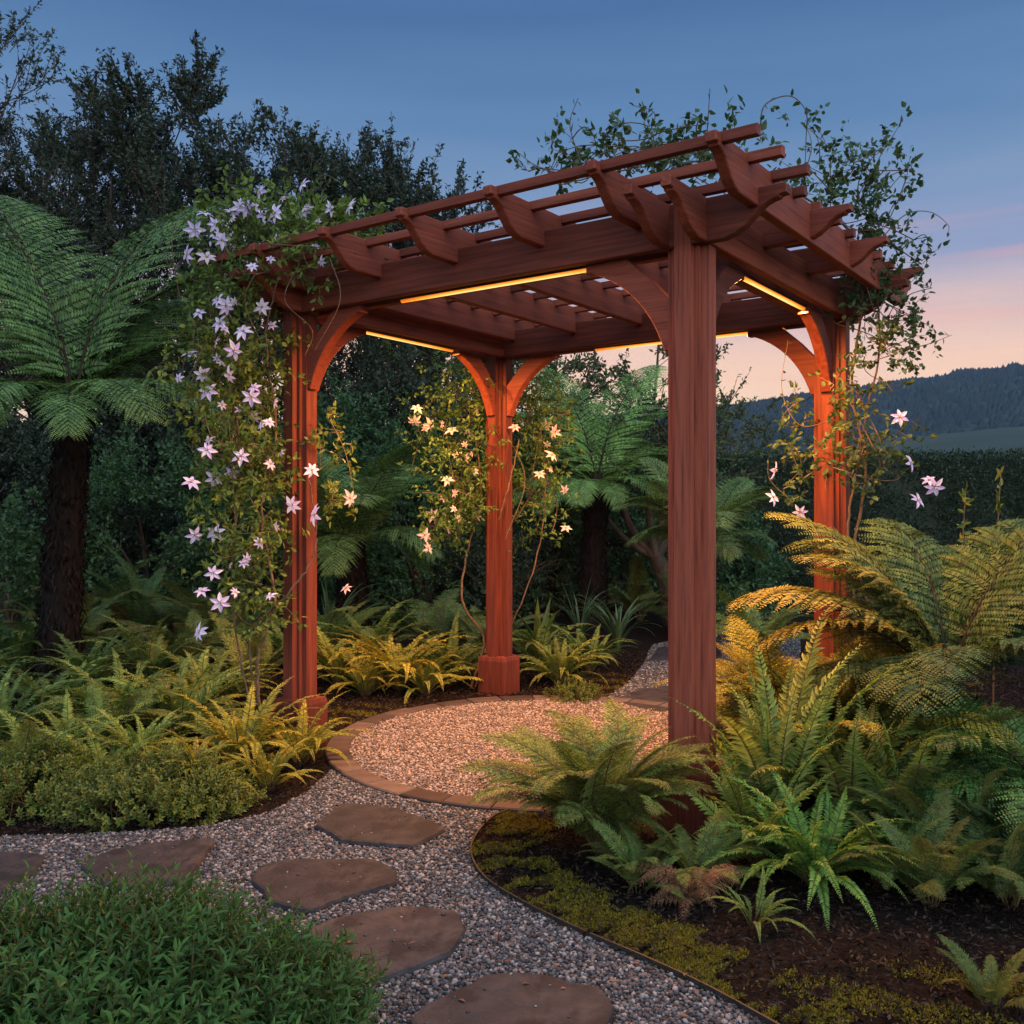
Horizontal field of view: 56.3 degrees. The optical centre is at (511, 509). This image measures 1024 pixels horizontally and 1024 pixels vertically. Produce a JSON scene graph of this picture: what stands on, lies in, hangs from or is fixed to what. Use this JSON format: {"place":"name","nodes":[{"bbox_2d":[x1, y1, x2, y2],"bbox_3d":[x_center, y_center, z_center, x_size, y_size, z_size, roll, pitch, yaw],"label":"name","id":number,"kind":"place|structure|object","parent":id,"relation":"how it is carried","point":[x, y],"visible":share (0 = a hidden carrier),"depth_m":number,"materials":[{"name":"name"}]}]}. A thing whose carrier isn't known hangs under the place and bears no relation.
{"place":"outdoors","nodes":[
{"label":"outdoors","id":0,"kind":"place"},
{"bbox_2d":[0,769,765,1023],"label":"gravel path","id":1,"kind":"structure","parent":0,"point":[409,994],"depth_m":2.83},
{"bbox_2d":[0,851,44,892],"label":"stepping stone","id":2,"kind":"object","parent":1,"relation":"on","point":[12,864],"visible":0.82,"depth_m":3.37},
{"bbox_2d":[80,838,214,890],"bbox_3d":[-1.318,1.272,3.426,0.430,0.036,0.477,0,0,0],"label":"stepping stone","id":3,"kind":"object","parent":1,"relation":"on","point":[190,855],"visible":0.65,"depth_m":3.43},
{"bbox_2d":[251,858,396,915],"bbox_3d":[-0.641,1.272,3.228,0.505,0.036,0.449,0,0,0],"label":"stepping stone","id":4,"kind":"object","parent":1,"relation":"on","point":[312,883],"visible":0.94,"depth_m":3.23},
{"bbox_2d":[315,803,444,849],"bbox_3d":[-0.521,1.272,3.834,0.526,0.036,0.451,0,0,11],"label":"stepping stone","id":5,"kind":"object","parent":1,"relation":"on","point":[341,819],"visible":0.95,"depth_m":3.78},
{"bbox_2d":[303,906,464,985],"bbox_3d":[-0.337,1.272,2.828,0.463,0.036,0.432,0,0,-32],"label":"stepping stone","id":6,"kind":"object","parent":1,"relation":"on","point":[436,934],"visible":0.77,"depth_m":2.82,"materials":[{"name":"stone"}]},
{"bbox_2d":[408,972,614,1023],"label":"stepping stone","id":7,"kind":"object","parent":1,"relation":"on","point":[507,998],"visible":0.99,"depth_m":2.42,"materials":[{"name":"stone"}]},
{"bbox_2d":[0,518,1023,1023],"bbox_3d":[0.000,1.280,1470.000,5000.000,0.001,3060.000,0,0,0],"label":"ground","id":8,"kind":"structure","parent":0,"point":[646,634],"depth_m":3.11,"materials":[{"name":"soil"}]},
{"bbox_2d":[0,720,91,797],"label":"fern","id":9,"kind":"object","parent":8,"relation":"on","point":[37,740],"visible":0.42,"depth_m":4.13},
{"bbox_2d":[0,664,96,746],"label":"fern","id":10,"kind":"object","parent":8,"relation":"on","point":[5,702],"visible":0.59,"depth_m":5.14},
{"bbox_2d":[0,614,110,679],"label":"fern","id":11,"kind":"object","parent":8,"relation":"on","point":[20,637],"visible":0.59,"depth_m":7.10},
{"bbox_2d":[0,731,113,825],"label":"groundcover shrub","id":12,"kind":"object","parent":8,"relation":"on","point":[14,791],"visible":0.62,"depth_m":4.06,"materials":[{"name":"green plant"}]},
{"bbox_2d":[0,397,118,616],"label":"shrub","id":13,"kind":"object","parent":8,"relation":"on","point":[25,437],"visible":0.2,"depth_m":11.23,"materials":[{"name":"green plant"}]},
{"bbox_2d":[0,479,130,638],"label":"shrub","id":14,"kind":"object","parent":8,"relation":"on","point":[24,546],"visible":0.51,"depth_m":9.34,"materials":[{"name":"green plant"}]},
{"bbox_2d":[0,654,133,726],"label":"fern","id":15,"kind":"object","parent":8,"relation":"on","point":[26,682],"visible":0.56,"depth_m":5.61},
{"bbox_2d":[0,589,138,653],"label":"fern","id":16,"kind":"object","parent":8,"relation":"on","point":[92,619],"visible":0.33,"depth_m":7.58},
{"bbox_2d":[0,0,156,601],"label":"evergreen tree","id":17,"kind":"object","parent":8,"relation":"on","point":[8,37],"visible":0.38,"depth_m":12.86,"materials":[{"name":"green plant"}]},
{"bbox_2d":[0,689,161,753],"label":"fern","id":18,"kind":"object","parent":8,"relation":"on","point":[65,718],"visible":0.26,"depth_m":4.72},
{"bbox_2d":[1,625,165,704],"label":"fern","id":19,"kind":"object","parent":8,"relation":"on","point":[75,660],"visible":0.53,"depth_m":6.41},
{"bbox_2d":[0,102,197,583],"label":"evergreen tree","id":20,"kind":"object","parent":8,"relation":"on","point":[4,131],"visible":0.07,"depth_m":15.11,"materials":[{"name":"green plant"}]},
{"bbox_2d":[0,859,199,1023],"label":"lance leaf shrub","id":21,"kind":"object","parent":8,"relation":"on","point":[25,983],"visible":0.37,"depth_m":2.10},
{"bbox_2d":[35,721,165,779],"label":"fern","id":22,"kind":"object","parent":8,"relation":"on","point":[98,749],"visible":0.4,"depth_m":4.38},
{"bbox_2d":[18,677,198,750],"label":"fern","id":23,"kind":"object","parent":8,"relation":"on","point":[126,702],"visible":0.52,"depth_m":5.10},
{"bbox_2d":[25,648,222,734],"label":"fern","id":24,"kind":"object","parent":8,"relation":"on","point":[83,696],"visible":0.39,"depth_m":5.32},
{"bbox_2d":[0,351,249,602],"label":"shrub","id":25,"kind":"object","parent":8,"relation":"on","point":[117,420],"visible":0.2,"depth_m":11.86,"materials":[{"name":"green plant"}]},
{"bbox_2d":[0,195,267,685],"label":"tree fern","id":26,"kind":"object","parent":8,"relation":"on","point":[66,348],"visible":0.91,"depth_m":6.95,"materials":[{"name":"plant"}]},
{"bbox_2d":[36,612,235,685],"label":"fern","id":27,"kind":"object","parent":8,"relation":"on","point":[151,655],"visible":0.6,"depth_m":6.67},
{"bbox_2d":[64,706,208,765],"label":"fern","id":28,"kind":"object","parent":8,"relation":"on","point":[138,736],"visible":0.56,"depth_m":4.62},
{"bbox_2d":[0,421,278,629],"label":"shrub","id":29,"kind":"object","parent":8,"relation":"on","point":[113,466],"visible":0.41,"depth_m":10.50,"materials":[{"name":"green plant"}]},
{"bbox_2d":[0,29,282,543],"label":"evergreen tree","id":30,"kind":"object","parent":8,"relation":"on","point":[113,104],"visible":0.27,"depth_m":13.62,"materials":[{"name":"green plant"}]},
{"bbox_2d":[0,81,282,581],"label":"evergreen tree","id":31,"kind":"object","parent":8,"relation":"on","point":[62,162],"visible":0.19,"depth_m":13.26,"materials":[{"name":"green plant"}]},
{"bbox_2d":[31,739,270,832],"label":"groundcover shrub","id":32,"kind":"object","parent":8,"relation":"on","point":[132,791],"visible":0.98,"depth_m":3.94,"materials":[{"name":"green plant"}]},
{"bbox_2d":[83,544,230,641],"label":"fern","id":33,"kind":"object","parent":8,"relation":"on","point":[141,609],"visible":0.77,"depth_m":9.13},
{"bbox_2d":[49,652,278,737],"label":"fern","id":34,"kind":"object","parent":8,"relation":"on","point":[168,704],"visible":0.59,"depth_m":5.25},
{"bbox_2d":[108,608,259,674],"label":"fern","id":35,"kind":"object","parent":8,"relation":"on","point":[217,645],"visible":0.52,"depth_m":7.27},
{"bbox_2d":[0,849,397,1023],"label":"lance leaf shrub","id":36,"kind":"object","parent":8,"relation":"on","point":[219,960],"visible":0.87,"depth_m":2.15,"materials":[{"name":"plant"}]},
{"bbox_2d":[119,640,282,717],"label":"fern","id":37,"kind":"object","parent":8,"relation":"on","point":[214,673],"visible":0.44,"depth_m":5.88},
{"bbox_2d":[146,579,282,657],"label":"fern","id":38,"kind":"object","parent":8,"relation":"on","point":[206,609],"visible":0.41,"depth_m":8.13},
{"bbox_2d":[170,611,282,699],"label":"fern","id":39,"kind":"object","parent":8,"relation":"on","point":[244,650],"visible":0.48,"depth_m":6.42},
{"bbox_2d":[4,54,456,586],"bbox_3d":[-4.476,-2.523,14.046,6.649,7.618,6.207,0,0,41],"label":"evergreen tree","id":40,"kind":"object","parent":8,"relation":"on","point":[151,172],"visible":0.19,"depth_m":13.12,"materials":[{"name":"green plant"}]},
{"bbox_2d":[85,328,384,622],"bbox_3d":[-3.492,-0.427,12.271,3.887,3.850,3.504,0,0,0],"label":"shrub","id":41,"kind":"object","parent":8,"relation":"on","point":[160,431],"visible":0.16,"depth_m":11.47,"materials":[{"name":"green plant"}]},
{"bbox_2d":[149,676,331,772],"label":"fern","id":42,"kind":"object","parent":8,"relation":"on","point":[241,739],"visible":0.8,"depth_m":4.66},
{"bbox_2d":[151,422,391,626],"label":"shrub","id":43,"kind":"object","parent":8,"relation":"on","point":[194,550],"visible":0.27,"depth_m":9.93,"materials":[{"name":"green plant"}]},
{"bbox_2d":[219,730,325,790],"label":"fern","id":44,"kind":"object","parent":8,"relation":"on","point":[270,770],"visible":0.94,"depth_m":4.35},
{"bbox_2d":[95,104,483,582],"bbox_3d":[-2.704,-2.288,14.525,6.174,7.148,6.295,0,0,14],"label":"evergreen tree","id":45,"kind":"object","parent":8,"relation":"on","point":[366,158],"visible":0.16,"depth_m":13.55,"materials":[{"name":"green plant"}]},
{"bbox_2d":[241,690,383,768],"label":"fern","id":46,"kind":"object","parent":8,"relation":"on","point":[314,740],"visible":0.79,"depth_m":4.79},
{"bbox_2d":[269,626,391,693],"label":"fern","id":47,"kind":"object","parent":8,"relation":"on","point":[328,659],"visible":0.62,"depth_m":6.85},
{"bbox_2d":[262,600,414,648],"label":"fern","id":48,"kind":"object","parent":8,"relation":"on","point":[357,618],"visible":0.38,"depth_m":7.75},
{"bbox_2d":[202,367,479,626],"bbox_3d":[-2.175,-0.111,11.283,3.724,3.074,2.741,0,0,0],"label":"shrub","id":49,"kind":"object","parent":8,"relation":"on","point":[350,420],"visible":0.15,"depth_m":11.02,"materials":[{"name":"green plant"}]},
{"bbox_2d":[250,443,462,646],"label":"tree fern","id":50,"kind":"object","parent":8,"relation":"on","point":[348,561],"visible":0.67,"depth_m":8.85,"materials":[{"name":"plant"}]},
{"bbox_2d":[255,110,473,577],"bbox_3d":[-2.116,-2.343,15.008,3.837,7.255,3.649,0,0,42],"label":"evergreen tree","id":51,"kind":"object","parent":8,"relation":"on","point":[385,162],"visible":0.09,"depth_m":14.37,"materials":[{"name":"green plant"}]},
{"bbox_2d":[317,647,422,696],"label":"fern","id":52,"kind":"object","parent":8,"relation":"on","point":[365,679],"visible":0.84,"depth_m":6.48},
{"bbox_2d":[317,599,439,665],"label":"fern","id":53,"kind":"object","parent":8,"relation":"on","point":[380,628],"visible":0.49,"depth_m":7.64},
{"bbox_2d":[324,628,476,690],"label":"fern","id":54,"kind":"object","parent":8,"relation":"on","point":[412,662],"visible":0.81,"depth_m":6.72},
{"bbox_2d":[279,335,530,614],"bbox_3d":[-1.364,-0.625,12.646,3.661,3.992,3.364,0,0,0],"label":"shrub","id":55,"kind":"object","parent":8,"relation":"on","point":[393,387],"visible":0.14,"depth_m":12.17,"materials":[{"name":"green plant"}]},
{"bbox_2d":[361,646,482,705],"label":"fern","id":56,"kind":"object","parent":8,"relation":"on","point":[431,676],"visible":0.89,"depth_m":6.54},
{"bbox_2d":[362,588,485,657],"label":"fern","id":57,"kind":"object","parent":8,"relation":"on","point":[425,626],"visible":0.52,"depth_m":8.35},
{"bbox_2d":[327,168,538,521],"bbox_3d":[-1.610,-2.091,15.824,4.865,6.752,4.771,0,0,33],"label":"evergreen tree","id":58,"kind":"object","parent":8,"relation":"on","point":[455,211],"visible":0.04,"depth_m":14.77,"materials":[{"name":"green plant"}]},
{"bbox_2d":[322,390,560,630],"bbox_3d":[-0.884,-0.022,11.041,2.849,2.715,2.504,0,0,0],"label":"shrub","id":59,"kind":"object","parent":8,"relation":"on","point":[427,587],"visible":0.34,"depth_m":10.53,"materials":[{"name":"green plant"}]},
{"bbox_2d":[385,611,528,684],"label":"fern","id":60,"kind":"object","parent":8,"relation":"on","point":[465,655],"visible":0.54,"depth_m":6.96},
{"bbox_2d":[317,338,617,481],"bbox_3d":[-0.232,-0.939,13.207,3.819,4.442,4.603,0,0,-43],"label":"evergreen tree","id":61,"kind":"object","parent":8,"relation":"on","point":[572,365],"visible":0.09,"depth_m":12.47,"materials":[{"name":"green plant"}]},
{"bbox_2d":[365,351,584,615],"bbox_3d":[-0.417,-0.271,11.977,3.046,3.419,2.983,0,0,41],"label":"shrub","id":62,"kind":"object","parent":8,"relation":"on","point":[563,547],"visible":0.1,"depth_m":11.68,"materials":[{"name":"green plant"}]},
{"bbox_2d":[419,600,548,654],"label":"fern","id":63,"kind":"object","parent":8,"relation":"on","point":[473,634],"visible":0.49,"depth_m":8.06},
{"bbox_2d":[404,500,582,625],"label":"shrub","id":64,"kind":"object","parent":8,"relation":"on","point":[525,553],"visible":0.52,"depth_m":10.47,"materials":[{"name":"green plant"}]},
{"bbox_2d":[415,384,661,614],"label":"shrub","id":65,"kind":"object","parent":8,"relation":"on","point":[567,579],"visible":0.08,"depth_m":12.13,"materials":[{"name":"green plant"}]},
{"bbox_2d":[473,459,629,612],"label":"tree fern","id":66,"kind":"object","parent":8,"relation":"on","point":[555,571],"visible":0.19,"depth_m":11.85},
{"bbox_2d":[512,610,607,668],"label":"fern","id":67,"kind":"object","parent":8,"relation":"on","point":[526,647],"visible":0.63,"depth_m":7.54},
{"bbox_2d":[199,122,923,838],"bbox_3d":[0.341,-0.015,5.234,3.190,2.590,2.760,0,0,36],"label":"pergola","id":68,"kind":"object","parent":8,"relation":"on","point":[687,256],"visible":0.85,"depth_m":4.50,"materials":[{"name":"wood"}]},
{"bbox_2d":[143,160,393,740],"bbox_3d":[-1.261,-0.257,4.913,1.322,2.981,0.942,0,0,0],"label":"clematis vine","id":69,"kind":"object","parent":68,"relation":"attached to","point":[243,455],"visible":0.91,"depth_m":4.87,"materials":[{"name":"green plant"}]},
{"bbox_2d":[341,350,588,689],"bbox_3d":[-0.314,0.073,6.751,1.746,2.477,0.873,0,0,0],"label":"clematis vine","id":70,"kind":"object","parent":68,"relation":"attached to","point":[479,511],"visible":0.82,"depth_m":6.70,"materials":[{"name":"green plant"}]},
{"bbox_2d":[400,259,623,302],"bbox_3d":[-0.036,-1.035,4.388,1.250,0.026,0.031,0,0,36],"label":"light strip","id":71,"kind":"object","parent":68,"relation":"attached to","point":[512,281],"visible":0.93,"depth_m":4.39,"materials":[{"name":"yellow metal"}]},
{"bbox_2d":[506,85,950,650],"bbox_3d":[1.177,-0.365,4.573,2.241,3.230,1.339,0,0,-43],"label":"leafy vine","id":72,"kind":"object","parent":68,"relation":"attached to","point":[872,217],"visible":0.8,"depth_m":4.88,"materials":[{"name":"green plant"}]},
{"bbox_2d":[519,635,617,686],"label":"fern","id":73,"kind":"object","parent":8,"relation":"on","point":[561,666],"visible":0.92,"depth_m":6.91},
{"bbox_2d":[452,698,717,853],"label":"fern","id":74,"kind":"object","parent":8,"relation":"on","point":[581,780],"visible":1,"depth_m":3.50,"materials":[{"name":"plant"}]},
{"bbox_2d":[512,365,667,630],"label":"tree fern","id":75,"kind":"object","parent":8,"relation":"on","point":[611,442],"visible":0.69,"depth_m":10.14,"materials":[{"name":"plant"}]},
{"bbox_2d":[470,808,779,1023],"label":"garden edging","id":76,"kind":"object","parent":8,"relation":"on","point":[701,985],"visible":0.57,"depth_m":2.76,"materials":[{"name":"metal"}]},
{"bbox_2d":[576,818,684,885],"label":"fern","id":77,"kind":"object","parent":8,"relation":"on","point":[620,858],"visible":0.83,"depth_m":3.24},
{"bbox_2d":[527,411,769,610],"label":"shrub","id":78,"kind":"object","parent":8,"relation":"on","point":[615,515],"visible":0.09,"depth_m":12.23,"materials":[{"name":"green plant"}]},
{"bbox_2d":[512,367,813,625],"bbox_3d":[1.811,-0.249,10.790,3.363,3.072,2.636,0,0,26],"label":"gnarled tree","id":79,"kind":"object","parent":8,"relation":"on","point":[654,552],"visible":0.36,"depth_m":10.52,"materials":[{"name":"green plant"}]},
{"bbox_2d":[328,669,1023,1023],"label":"moss patches","id":80,"kind":"object","parent":8,"relation":"on","point":[867,990],"visible":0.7,"depth_m":2.51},
{"bbox_2d":[575,342,781,446],"bbox_3d":[2.042,-0.943,14.706,2.942,4.450,3.546,0,0,-29],"label":"evergreen tree","id":81,"kind":"object","parent":8,"relation":"on","point":[620,372],"visible":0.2,"depth_m":14.31,"materials":[{"name":"green plant"}]},
{"bbox_2d":[468,810,898,1023],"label":"moss","id":82,"kind":"object","parent":8,"relation":"on","point":[714,956],"visible":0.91,"depth_m":2.92,"materials":[{"name":"plant"}]},
{"bbox_2d":[624,861,748,923],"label":"dead fern","id":83,"kind":"object","parent":8,"relation":"on","point":[699,887],"visible":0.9,"depth_m":3.09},
{"bbox_2d":[607,469,798,617],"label":"shrub","id":84,"kind":"object","parent":8,"relation":"on","point":[763,570],"visible":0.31,"depth_m":11.76,"materials":[{"name":"green plant"}]},
{"bbox_2d":[640,809,773,887],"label":"fern","id":85,"kind":"object","parent":8,"relation":"on","point":[686,844],"visible":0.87,"depth_m":3.31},
{"bbox_2d":[613,456,810,639],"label":"tree fern","id":86,"kind":"object","parent":8,"relation":"on","point":[727,513],"visible":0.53,"depth_m":9.25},
{"bbox_2d":[670,734,836,866],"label":"fern","id":87,"kind":"object","parent":8,"relation":"on","point":[737,805],"visible":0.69,"depth_m":3.42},
{"bbox_2d":[702,865,816,940],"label":"fern","id":88,"kind":"object","parent":8,"relation":"on","point":[767,904],"visible":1,"depth_m":2.96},
{"bbox_2d":[716,589,813,653],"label":"fern","id":89,"kind":"object","parent":8,"relation":"on","point":[779,622],"visible":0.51,"depth_m":8.23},
{"bbox_2d":[652,612,941,726],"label":"fern","id":90,"kind":"object","parent":8,"relation":"on","point":[773,661],"visible":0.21,"depth_m":4.43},
{"bbox_2d":[669,608,926,828],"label":"fern","id":91,"kind":"object","parent":8,"relation":"on","point":[778,745],"visible":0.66,"depth_m":3.63,"materials":[{"name":"plant"}]},
{"bbox_2d":[692,769,925,931],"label":"fern","id":92,"kind":"object","parent":8,"relation":"on","point":[805,848],"visible":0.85,"depth_m":3.22,"materials":[{"name":"plant"}]},
{"bbox_2d":[629,445,1023,606],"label":"hedge","id":93,"kind":"object","parent":8,"relation":"on","point":[939,517],"visible":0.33,"depth_m":12.55,"materials":[{"name":"green plant"}]},
{"bbox_2d":[663,640,1019,799],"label":"fern","id":94,"kind":"object","parent":8,"relation":"on","point":[723,709],"visible":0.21,"depth_m":4.09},
{"bbox_2d":[750,679,949,831],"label":"fern","id":95,"kind":"object","parent":8,"relation":"on","point":[833,760],"visible":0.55,"depth_m":3.63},
{"bbox_2d":[722,613,1023,765],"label":"fern","id":96,"kind":"object","parent":8,"relation":"on","point":[982,723],"visible":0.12,"depth_m":4.07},
{"bbox_2d":[725,511,1023,730],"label":"tree fern","id":97,"kind":"object","parent":8,"relation":"on","point":[967,607],"visible":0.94,"depth_m":4.28,"materials":[{"name":"plant"}]},
{"bbox_2d":[806,743,980,830],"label":"fern","id":98,"kind":"object","parent":8,"relation":"on","point":[890,790],"visible":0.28,"depth_m":3.46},
{"bbox_2d":[819,800,978,889],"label":"fern","id":99,"kind":"object","parent":8,"relation":"on","point":[909,828],"visible":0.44,"depth_m":3.24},
{"bbox_2d":[830,709,979,830],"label":"fern","id":100,"kind":"object","parent":8,"relation":"on","point":[879,782],"visible":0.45,"depth_m":3.53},
{"bbox_2d":[828,786,1022,907],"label":"fern","id":101,"kind":"object","parent":8,"relation":"on","point":[944,882],"visible":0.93,"depth_m":3.08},
{"bbox_2d":[835,697,1023,835],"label":"fern","id":102,"kind":"object","parent":8,"relation":"on","point":[1001,756],"visible":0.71,"depth_m":3.54,"materials":[{"name":"plant"}]},
{"bbox_2d":[842,765,1016,887],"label":"fern","id":103,"kind":"object","parent":8,"relation":"on","point":[919,807],"visible":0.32,"depth_m":3.31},
{"bbox_2d":[926,787,1023,907],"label":"fern","id":104,"kind":"object","parent":8,"relation":"on","point":[1013,850],"visible":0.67,"depth_m":3.09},
{"bbox_2d":[936,934,1023,1011],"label":"fern","id":105,"kind":"object","parent":8,"relation":"on","point":[1003,982],"visible":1,"depth_m":2.47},
{"bbox_2d":[0,0,1023,445],"label":"sky","id":106,"kind":"structure","parent":0,"point":[481,79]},
{"bbox_2d":[4,427,1023,517],"bbox_3d":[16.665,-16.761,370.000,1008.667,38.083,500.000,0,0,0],"label":"pasture hill","id":107,"kind":"structure","parent":0,"point":[984,440],"depth_m":318.14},
{"bbox_2d":[348,699,736,800],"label":"pad gravel","id":108,"kind":"structure","parent":0,"point":[435,718],"depth_m":5.30,"materials":[{"name":"gravel"}]},
{"bbox_2d":[90,368,1023,472],"bbox_3d":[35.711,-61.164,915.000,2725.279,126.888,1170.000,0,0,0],"label":"hills","id":109,"kind":"structure","parent":0,"point":[972,426],"depth_m":606.73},
{"bbox_2d":[603,361,1023,451],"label":"forest","id":110,"kind":"object","parent":109,"relation":"on","point":[970,408],"visible":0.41,"depth_m":625.48,"materials":[{"name":"plant"}]},
{"bbox_2d":[606,553,659,620],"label":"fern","id":111,"kind":"object","parent":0,"point":[635,578],"visible":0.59,"depth_m":10.85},
{"bbox_2d":[607,633,800,712],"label":"back gravel","id":112,"kind":"structure","parent":0,"point":[652,671],"depth_m":7.71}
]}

